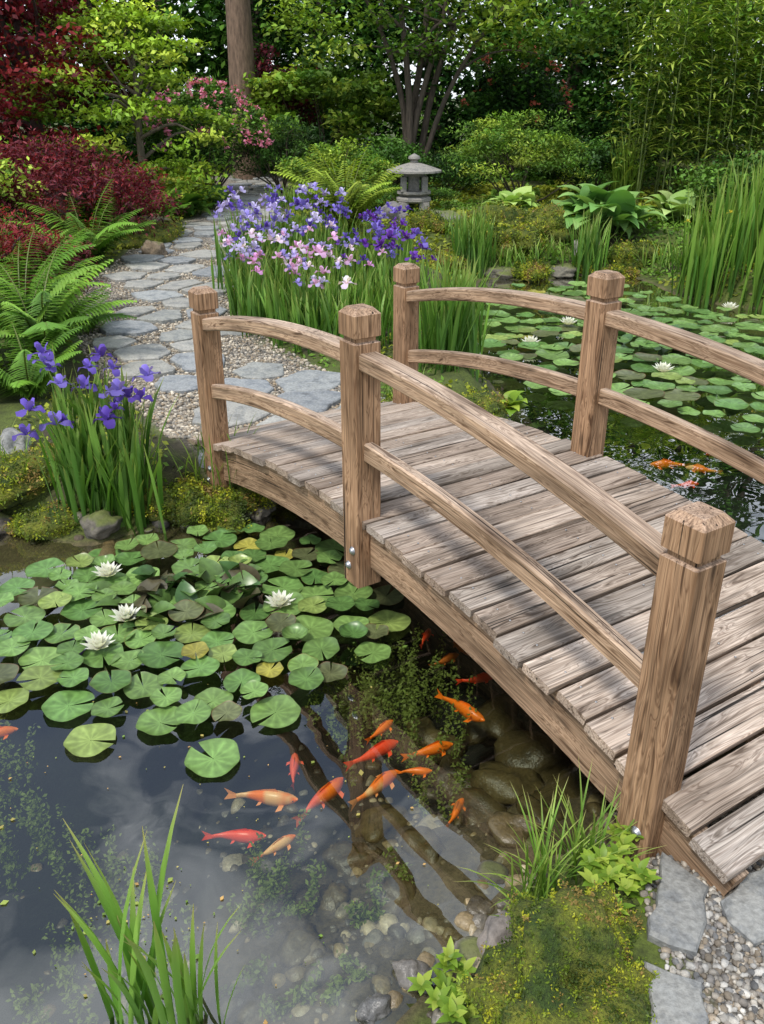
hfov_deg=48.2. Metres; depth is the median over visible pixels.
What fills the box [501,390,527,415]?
hosta plant
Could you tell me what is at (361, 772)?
floating leaves
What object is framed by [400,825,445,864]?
submerged rock
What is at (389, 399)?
moss mound
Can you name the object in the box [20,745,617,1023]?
pond pebbles
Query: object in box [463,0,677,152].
broadleaf tree
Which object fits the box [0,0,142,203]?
red japanese maple
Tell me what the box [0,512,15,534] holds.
rock
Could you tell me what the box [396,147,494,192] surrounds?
shrub
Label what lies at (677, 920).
stepping stones
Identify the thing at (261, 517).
rock
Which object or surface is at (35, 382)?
fern
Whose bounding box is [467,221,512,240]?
moss mound
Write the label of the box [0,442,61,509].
moss mound
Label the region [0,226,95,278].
fern
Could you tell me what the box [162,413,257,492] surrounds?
grass tuft
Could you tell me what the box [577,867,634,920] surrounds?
lime leaf plant
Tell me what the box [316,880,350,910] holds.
submerged rock
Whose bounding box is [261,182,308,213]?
ornamental grass
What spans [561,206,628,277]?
iris foliage
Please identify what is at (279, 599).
water lily flower
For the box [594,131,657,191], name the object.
ornamental grass
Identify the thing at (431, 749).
koi fish
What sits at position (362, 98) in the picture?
viburnum bush
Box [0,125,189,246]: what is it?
laceleaf red maple
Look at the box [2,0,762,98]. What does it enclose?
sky
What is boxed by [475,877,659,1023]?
moss mound
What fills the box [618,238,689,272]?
grass tuft
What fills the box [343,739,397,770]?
koi fish
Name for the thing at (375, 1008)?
rock
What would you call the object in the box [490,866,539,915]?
grass tuft
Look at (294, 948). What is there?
submerged rock
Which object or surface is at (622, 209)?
hosta plant
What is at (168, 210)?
fern
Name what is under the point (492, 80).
rhododendron bush
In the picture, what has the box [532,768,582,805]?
submerged rock
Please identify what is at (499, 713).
submerged rock
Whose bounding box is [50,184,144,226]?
shrub
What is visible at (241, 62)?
pine tree
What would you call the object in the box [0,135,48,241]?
shrub
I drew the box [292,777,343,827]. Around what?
koi fish
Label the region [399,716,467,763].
submerged rock
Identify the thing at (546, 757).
submerged rock
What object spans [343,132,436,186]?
boxwood shrub
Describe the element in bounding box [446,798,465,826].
koi fish
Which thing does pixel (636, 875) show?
lime leaf plant
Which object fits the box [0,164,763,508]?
ground cover plants
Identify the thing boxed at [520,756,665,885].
grass tuft
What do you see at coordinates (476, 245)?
iris foliage
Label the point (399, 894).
submerged rock
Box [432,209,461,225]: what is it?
rock
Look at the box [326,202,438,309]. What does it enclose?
purple iris bed
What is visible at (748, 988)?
gravel
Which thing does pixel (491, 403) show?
moss mound
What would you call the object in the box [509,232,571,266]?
grass tuft
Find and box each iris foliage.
[289,248,428,354]
[390,244,500,382]
[444,197,502,278]
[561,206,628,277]
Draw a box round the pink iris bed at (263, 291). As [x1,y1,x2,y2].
[217,212,379,350]
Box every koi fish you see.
[0,726,17,739]
[202,828,265,847]
[225,788,297,811]
[250,834,295,865]
[286,753,303,789]
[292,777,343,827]
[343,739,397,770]
[348,770,397,810]
[364,720,392,743]
[395,767,431,777]
[401,741,452,761]
[419,628,433,647]
[428,653,458,668]
[435,689,484,721]
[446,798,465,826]
[456,672,492,684]
[650,459,690,469]
[671,480,698,487]
[685,463,721,473]
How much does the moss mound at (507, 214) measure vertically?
0.543 m
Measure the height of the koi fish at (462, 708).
0.074 m
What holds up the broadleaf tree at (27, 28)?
on the ground at (128, 785)
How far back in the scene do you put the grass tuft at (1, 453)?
4.91 m
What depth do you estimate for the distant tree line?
26.10 m
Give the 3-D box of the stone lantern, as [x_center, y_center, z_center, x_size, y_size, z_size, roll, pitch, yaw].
[0.500,-5.140,13.403,0.860,0.909,0.860,0,26,0]
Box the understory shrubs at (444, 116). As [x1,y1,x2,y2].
[0,58,763,181]
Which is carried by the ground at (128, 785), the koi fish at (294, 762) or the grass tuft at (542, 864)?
the grass tuft at (542, 864)
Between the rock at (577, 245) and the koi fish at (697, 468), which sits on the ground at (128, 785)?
the rock at (577, 245)
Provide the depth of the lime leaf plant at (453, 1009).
2.16 m
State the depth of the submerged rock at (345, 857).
2.96 m
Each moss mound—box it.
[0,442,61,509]
[1,497,80,541]
[82,216,187,249]
[128,485,178,520]
[163,472,251,540]
[230,483,277,514]
[381,395,392,402]
[400,205,453,232]
[418,245,465,272]
[455,387,511,418]
[455,949,582,1023]
[461,199,529,226]
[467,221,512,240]
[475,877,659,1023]
[490,218,546,259]
[510,255,554,282]
[521,200,583,241]
[570,880,645,961]
[573,256,639,277]
[586,976,656,1023]
[604,238,663,270]
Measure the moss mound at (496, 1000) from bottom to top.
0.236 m
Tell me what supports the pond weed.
on the ground at (128, 785)
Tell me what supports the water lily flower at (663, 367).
on the pond water
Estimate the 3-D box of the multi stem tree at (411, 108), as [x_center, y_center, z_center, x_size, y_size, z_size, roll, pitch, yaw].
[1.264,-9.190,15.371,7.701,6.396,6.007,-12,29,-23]
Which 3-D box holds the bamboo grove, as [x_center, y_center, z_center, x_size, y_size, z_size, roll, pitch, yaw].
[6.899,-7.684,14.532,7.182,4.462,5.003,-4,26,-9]
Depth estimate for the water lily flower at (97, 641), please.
3.71 m
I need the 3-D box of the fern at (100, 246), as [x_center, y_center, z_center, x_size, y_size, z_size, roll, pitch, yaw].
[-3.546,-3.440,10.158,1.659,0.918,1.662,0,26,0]
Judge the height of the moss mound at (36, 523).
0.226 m
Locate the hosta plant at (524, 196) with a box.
[482,186,540,211]
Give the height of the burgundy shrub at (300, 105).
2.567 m
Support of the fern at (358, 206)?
on the ground at (128, 785)
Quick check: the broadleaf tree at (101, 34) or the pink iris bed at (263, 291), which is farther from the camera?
the broadleaf tree at (101, 34)
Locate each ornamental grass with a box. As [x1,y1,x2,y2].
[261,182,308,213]
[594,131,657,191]
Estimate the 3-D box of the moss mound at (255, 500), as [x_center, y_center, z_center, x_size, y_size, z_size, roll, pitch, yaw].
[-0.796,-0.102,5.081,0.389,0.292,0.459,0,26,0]
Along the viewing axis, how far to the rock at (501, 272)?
11.38 m
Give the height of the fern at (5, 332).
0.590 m
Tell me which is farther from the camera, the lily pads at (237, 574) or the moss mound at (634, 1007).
the lily pads at (237, 574)
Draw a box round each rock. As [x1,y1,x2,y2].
[0,427,31,454]
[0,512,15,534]
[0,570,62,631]
[0,656,13,663]
[77,539,129,582]
[79,509,122,539]
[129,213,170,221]
[141,240,167,254]
[185,524,214,537]
[245,506,270,525]
[277,922,319,967]
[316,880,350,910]
[322,841,382,874]
[354,804,411,842]
[356,992,390,1023]
[372,877,414,915]
[377,201,408,221]
[392,959,432,993]
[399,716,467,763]
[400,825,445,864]
[430,754,473,799]
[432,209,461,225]
[451,787,506,824]
[461,694,523,747]
[469,761,544,805]
[477,910,511,954]
[481,266,514,278]
[487,811,541,848]
[494,730,569,783]
[516,794,563,827]
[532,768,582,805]
[549,263,576,277]
[568,759,586,779]
[574,239,601,255]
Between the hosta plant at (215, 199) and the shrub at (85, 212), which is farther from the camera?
the hosta plant at (215, 199)
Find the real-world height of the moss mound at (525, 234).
0.580 m
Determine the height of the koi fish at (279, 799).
0.077 m
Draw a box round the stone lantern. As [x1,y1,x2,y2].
[387,153,441,213]
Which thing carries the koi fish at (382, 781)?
in the pond water
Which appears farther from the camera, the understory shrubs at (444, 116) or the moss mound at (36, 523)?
the understory shrubs at (444, 116)
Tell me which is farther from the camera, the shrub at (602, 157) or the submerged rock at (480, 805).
the shrub at (602, 157)
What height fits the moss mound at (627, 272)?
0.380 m
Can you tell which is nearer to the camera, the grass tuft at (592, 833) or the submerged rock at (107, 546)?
the grass tuft at (592, 833)
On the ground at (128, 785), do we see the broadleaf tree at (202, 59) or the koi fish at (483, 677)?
the broadleaf tree at (202, 59)
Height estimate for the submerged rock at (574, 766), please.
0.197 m
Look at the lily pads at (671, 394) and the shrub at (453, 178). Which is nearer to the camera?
the lily pads at (671, 394)
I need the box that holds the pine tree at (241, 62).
[225,0,261,179]
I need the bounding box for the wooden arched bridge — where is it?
[187,262,763,895]
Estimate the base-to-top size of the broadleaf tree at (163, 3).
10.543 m
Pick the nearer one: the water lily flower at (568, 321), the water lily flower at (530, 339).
the water lily flower at (530, 339)
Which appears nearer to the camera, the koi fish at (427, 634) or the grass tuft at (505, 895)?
the grass tuft at (505, 895)
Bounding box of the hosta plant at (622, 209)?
[551,181,667,238]
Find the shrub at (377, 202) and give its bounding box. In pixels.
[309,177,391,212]
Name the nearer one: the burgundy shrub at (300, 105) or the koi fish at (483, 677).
the koi fish at (483, 677)
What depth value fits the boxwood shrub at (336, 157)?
14.72 m
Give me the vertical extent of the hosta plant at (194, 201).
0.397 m
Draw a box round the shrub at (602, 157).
[538,134,656,190]
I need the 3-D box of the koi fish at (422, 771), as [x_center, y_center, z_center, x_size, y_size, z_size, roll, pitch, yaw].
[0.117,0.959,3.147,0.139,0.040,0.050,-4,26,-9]
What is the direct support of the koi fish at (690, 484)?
on the pond water
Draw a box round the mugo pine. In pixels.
[224,114,341,192]
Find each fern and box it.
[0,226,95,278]
[0,228,110,313]
[0,243,136,354]
[0,308,27,337]
[0,321,81,399]
[9,179,155,262]
[55,293,119,334]
[123,182,190,216]
[270,144,402,234]
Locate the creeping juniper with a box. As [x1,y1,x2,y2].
[353,180,467,207]
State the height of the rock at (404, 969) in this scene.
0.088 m
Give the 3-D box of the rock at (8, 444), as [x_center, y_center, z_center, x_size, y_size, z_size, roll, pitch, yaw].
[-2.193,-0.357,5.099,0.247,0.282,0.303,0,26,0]
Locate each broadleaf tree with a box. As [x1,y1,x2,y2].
[0,0,75,118]
[5,0,186,147]
[54,0,254,155]
[166,0,348,141]
[259,0,423,151]
[339,0,543,150]
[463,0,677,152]
[570,0,763,156]
[707,0,763,138]
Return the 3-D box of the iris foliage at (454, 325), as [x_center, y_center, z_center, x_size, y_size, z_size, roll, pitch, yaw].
[0.561,-1.606,6.968,0.951,1.154,1.515,7,27,14]
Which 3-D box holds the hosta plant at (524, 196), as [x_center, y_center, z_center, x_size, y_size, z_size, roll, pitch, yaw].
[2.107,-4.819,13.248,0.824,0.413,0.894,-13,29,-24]
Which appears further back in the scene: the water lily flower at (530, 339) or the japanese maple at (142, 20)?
the japanese maple at (142, 20)
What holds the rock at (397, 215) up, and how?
on the ground at (128, 785)
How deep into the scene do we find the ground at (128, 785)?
4.17 m
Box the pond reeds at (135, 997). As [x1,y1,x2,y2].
[54,786,184,1023]
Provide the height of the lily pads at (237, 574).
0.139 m
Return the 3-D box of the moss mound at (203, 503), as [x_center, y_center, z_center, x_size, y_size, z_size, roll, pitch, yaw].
[-1.118,-0.034,4.969,0.793,0.375,0.583,0,26,0]
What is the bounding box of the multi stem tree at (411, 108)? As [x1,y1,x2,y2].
[252,0,652,182]
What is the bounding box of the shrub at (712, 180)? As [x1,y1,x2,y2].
[666,149,763,209]
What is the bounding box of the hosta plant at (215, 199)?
[202,185,235,208]
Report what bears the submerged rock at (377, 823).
on the ground at (128, 785)
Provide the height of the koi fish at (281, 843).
0.051 m
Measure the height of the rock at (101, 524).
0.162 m
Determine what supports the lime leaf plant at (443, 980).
on the ground at (128, 785)
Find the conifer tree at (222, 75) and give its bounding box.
[182,0,332,163]
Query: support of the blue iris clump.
on the ground at (128, 785)
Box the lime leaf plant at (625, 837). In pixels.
[606,815,643,852]
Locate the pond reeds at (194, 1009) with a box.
[125,904,244,1023]
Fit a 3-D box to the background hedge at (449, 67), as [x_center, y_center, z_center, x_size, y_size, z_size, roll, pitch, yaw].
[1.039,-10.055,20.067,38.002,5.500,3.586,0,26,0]
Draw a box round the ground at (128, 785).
[0,99,763,1023]
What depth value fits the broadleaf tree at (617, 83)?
21.31 m
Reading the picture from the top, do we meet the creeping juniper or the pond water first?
the creeping juniper
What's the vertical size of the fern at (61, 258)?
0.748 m
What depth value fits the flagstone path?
7.59 m
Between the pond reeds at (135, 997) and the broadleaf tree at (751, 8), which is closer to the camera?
the pond reeds at (135, 997)
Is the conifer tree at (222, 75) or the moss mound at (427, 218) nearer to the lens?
the moss mound at (427, 218)
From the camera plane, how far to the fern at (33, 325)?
6.67 m
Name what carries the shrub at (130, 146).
on the ground at (128, 785)
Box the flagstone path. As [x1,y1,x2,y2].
[92,176,384,467]
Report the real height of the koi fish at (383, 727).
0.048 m
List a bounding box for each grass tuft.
[0,421,33,471]
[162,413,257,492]
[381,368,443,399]
[415,209,491,237]
[453,777,639,907]
[466,236,561,268]
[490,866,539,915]
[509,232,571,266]
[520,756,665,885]
[558,238,641,266]
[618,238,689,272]
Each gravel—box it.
[76,242,340,438]
[640,822,763,1023]
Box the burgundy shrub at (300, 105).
[226,42,325,174]
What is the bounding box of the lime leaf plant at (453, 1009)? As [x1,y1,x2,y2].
[436,969,479,1023]
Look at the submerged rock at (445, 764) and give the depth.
3.40 m
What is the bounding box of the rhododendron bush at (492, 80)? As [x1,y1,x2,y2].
[453,39,573,174]
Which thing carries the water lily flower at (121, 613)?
on the lily pads at (237, 574)
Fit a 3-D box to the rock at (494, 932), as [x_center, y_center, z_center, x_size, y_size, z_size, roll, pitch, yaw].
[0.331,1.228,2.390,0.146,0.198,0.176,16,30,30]
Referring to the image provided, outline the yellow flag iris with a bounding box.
[665,151,763,311]
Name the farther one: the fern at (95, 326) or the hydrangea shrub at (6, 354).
the fern at (95, 326)
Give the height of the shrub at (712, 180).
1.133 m
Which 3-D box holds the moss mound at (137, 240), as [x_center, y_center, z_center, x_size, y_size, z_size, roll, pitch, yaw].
[-3.337,-3.796,11.715,1.514,0.521,1.365,-13,29,-24]
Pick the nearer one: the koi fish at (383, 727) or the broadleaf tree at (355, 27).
the koi fish at (383, 727)
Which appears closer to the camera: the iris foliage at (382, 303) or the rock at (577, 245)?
the iris foliage at (382, 303)
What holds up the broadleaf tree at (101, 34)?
on the ground at (128, 785)
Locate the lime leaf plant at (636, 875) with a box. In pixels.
[578,841,662,912]
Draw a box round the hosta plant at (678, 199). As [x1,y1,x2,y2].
[644,189,715,223]
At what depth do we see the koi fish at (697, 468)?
5.69 m
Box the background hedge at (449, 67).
[0,0,763,164]
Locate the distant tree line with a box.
[0,0,763,146]
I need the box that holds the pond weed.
[0,622,476,1023]
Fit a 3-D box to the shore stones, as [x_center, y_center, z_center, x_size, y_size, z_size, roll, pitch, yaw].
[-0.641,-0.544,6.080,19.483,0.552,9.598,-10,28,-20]
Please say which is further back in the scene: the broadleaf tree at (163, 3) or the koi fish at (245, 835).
the broadleaf tree at (163, 3)
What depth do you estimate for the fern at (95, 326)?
7.57 m
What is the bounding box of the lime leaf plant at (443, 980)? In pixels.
[407,936,476,1012]
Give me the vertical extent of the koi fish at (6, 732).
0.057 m
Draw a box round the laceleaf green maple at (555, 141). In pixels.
[435,108,601,202]
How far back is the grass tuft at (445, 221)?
11.97 m
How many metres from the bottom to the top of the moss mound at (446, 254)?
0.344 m
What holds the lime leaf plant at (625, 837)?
on the ground at (128, 785)
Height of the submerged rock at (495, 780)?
0.201 m
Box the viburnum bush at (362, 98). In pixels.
[241,39,401,154]
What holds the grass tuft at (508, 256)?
on the ground at (128, 785)
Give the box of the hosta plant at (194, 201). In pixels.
[165,189,213,217]
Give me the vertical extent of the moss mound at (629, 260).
0.563 m
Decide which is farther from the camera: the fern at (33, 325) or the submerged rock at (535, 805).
the fern at (33, 325)
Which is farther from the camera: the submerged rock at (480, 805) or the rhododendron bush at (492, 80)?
the rhododendron bush at (492, 80)
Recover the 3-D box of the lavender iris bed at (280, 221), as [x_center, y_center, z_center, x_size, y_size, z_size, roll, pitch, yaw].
[-1.119,-3.085,9.537,1.761,1.028,2.164,0,26,0]
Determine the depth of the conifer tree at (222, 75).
19.92 m
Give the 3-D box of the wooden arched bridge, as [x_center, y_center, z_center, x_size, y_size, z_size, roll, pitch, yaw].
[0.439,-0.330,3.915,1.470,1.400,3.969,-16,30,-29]
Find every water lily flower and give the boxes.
[80,630,114,649]
[92,561,120,576]
[108,603,140,621]
[264,590,295,606]
[522,335,539,341]
[561,316,576,324]
[652,361,673,371]
[722,302,738,308]
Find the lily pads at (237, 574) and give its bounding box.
[0,523,410,777]
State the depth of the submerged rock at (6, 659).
4.18 m
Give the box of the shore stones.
[0,274,751,960]
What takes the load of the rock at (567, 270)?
in the pond water
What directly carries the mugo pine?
on the ground at (128, 785)
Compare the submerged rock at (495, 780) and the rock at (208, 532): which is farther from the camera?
the rock at (208, 532)
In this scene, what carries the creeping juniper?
on the ground at (128, 785)
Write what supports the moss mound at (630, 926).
on the ground at (128, 785)
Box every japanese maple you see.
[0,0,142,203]
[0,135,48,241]
[5,0,250,214]
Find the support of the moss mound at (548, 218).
on the ground at (128, 785)
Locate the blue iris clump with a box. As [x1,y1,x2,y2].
[12,341,179,541]
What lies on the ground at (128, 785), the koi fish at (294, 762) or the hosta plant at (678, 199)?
the hosta plant at (678, 199)
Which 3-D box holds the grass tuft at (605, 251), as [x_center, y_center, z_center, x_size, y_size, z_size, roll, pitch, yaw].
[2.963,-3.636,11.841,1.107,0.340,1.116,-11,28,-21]
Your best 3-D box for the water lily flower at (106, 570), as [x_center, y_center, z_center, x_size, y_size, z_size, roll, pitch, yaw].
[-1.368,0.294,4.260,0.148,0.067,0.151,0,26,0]
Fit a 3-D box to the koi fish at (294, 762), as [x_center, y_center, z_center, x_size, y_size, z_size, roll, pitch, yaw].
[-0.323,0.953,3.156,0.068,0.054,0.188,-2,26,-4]
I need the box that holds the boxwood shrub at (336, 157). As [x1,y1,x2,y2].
[268,137,398,187]
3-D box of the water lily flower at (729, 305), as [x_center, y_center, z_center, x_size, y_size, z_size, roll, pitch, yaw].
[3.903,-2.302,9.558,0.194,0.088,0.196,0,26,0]
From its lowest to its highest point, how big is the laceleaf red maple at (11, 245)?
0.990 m
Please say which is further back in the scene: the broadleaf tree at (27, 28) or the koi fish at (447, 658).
the broadleaf tree at (27, 28)
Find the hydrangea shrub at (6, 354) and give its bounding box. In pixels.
[0,318,19,375]
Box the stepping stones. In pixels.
[644,852,763,1023]
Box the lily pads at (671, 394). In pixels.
[480,281,763,432]
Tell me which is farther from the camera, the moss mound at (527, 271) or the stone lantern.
the stone lantern
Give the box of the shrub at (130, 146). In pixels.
[86,130,196,178]
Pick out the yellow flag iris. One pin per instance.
(703, 263)
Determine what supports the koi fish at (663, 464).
on the pond water
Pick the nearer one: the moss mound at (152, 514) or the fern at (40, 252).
the moss mound at (152, 514)
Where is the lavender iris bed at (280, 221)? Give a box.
[209,182,358,289]
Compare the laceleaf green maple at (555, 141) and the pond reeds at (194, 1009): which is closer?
the pond reeds at (194, 1009)
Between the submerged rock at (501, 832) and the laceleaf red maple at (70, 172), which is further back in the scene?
the laceleaf red maple at (70, 172)
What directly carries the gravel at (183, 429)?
on the ground at (128, 785)
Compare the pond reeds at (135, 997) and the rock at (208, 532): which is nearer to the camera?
the pond reeds at (135, 997)
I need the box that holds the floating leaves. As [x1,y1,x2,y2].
[0,642,438,1023]
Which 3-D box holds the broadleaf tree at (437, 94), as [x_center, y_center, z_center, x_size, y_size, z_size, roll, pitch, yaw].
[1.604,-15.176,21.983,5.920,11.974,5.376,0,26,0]
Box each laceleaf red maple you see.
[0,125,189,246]
[0,206,106,298]
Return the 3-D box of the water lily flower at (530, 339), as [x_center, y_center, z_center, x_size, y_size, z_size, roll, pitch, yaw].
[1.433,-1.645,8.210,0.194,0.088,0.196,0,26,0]
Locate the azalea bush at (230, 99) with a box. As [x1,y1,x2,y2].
[130,75,277,192]
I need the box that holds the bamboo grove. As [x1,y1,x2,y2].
[588,0,763,204]
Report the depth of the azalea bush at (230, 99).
14.79 m

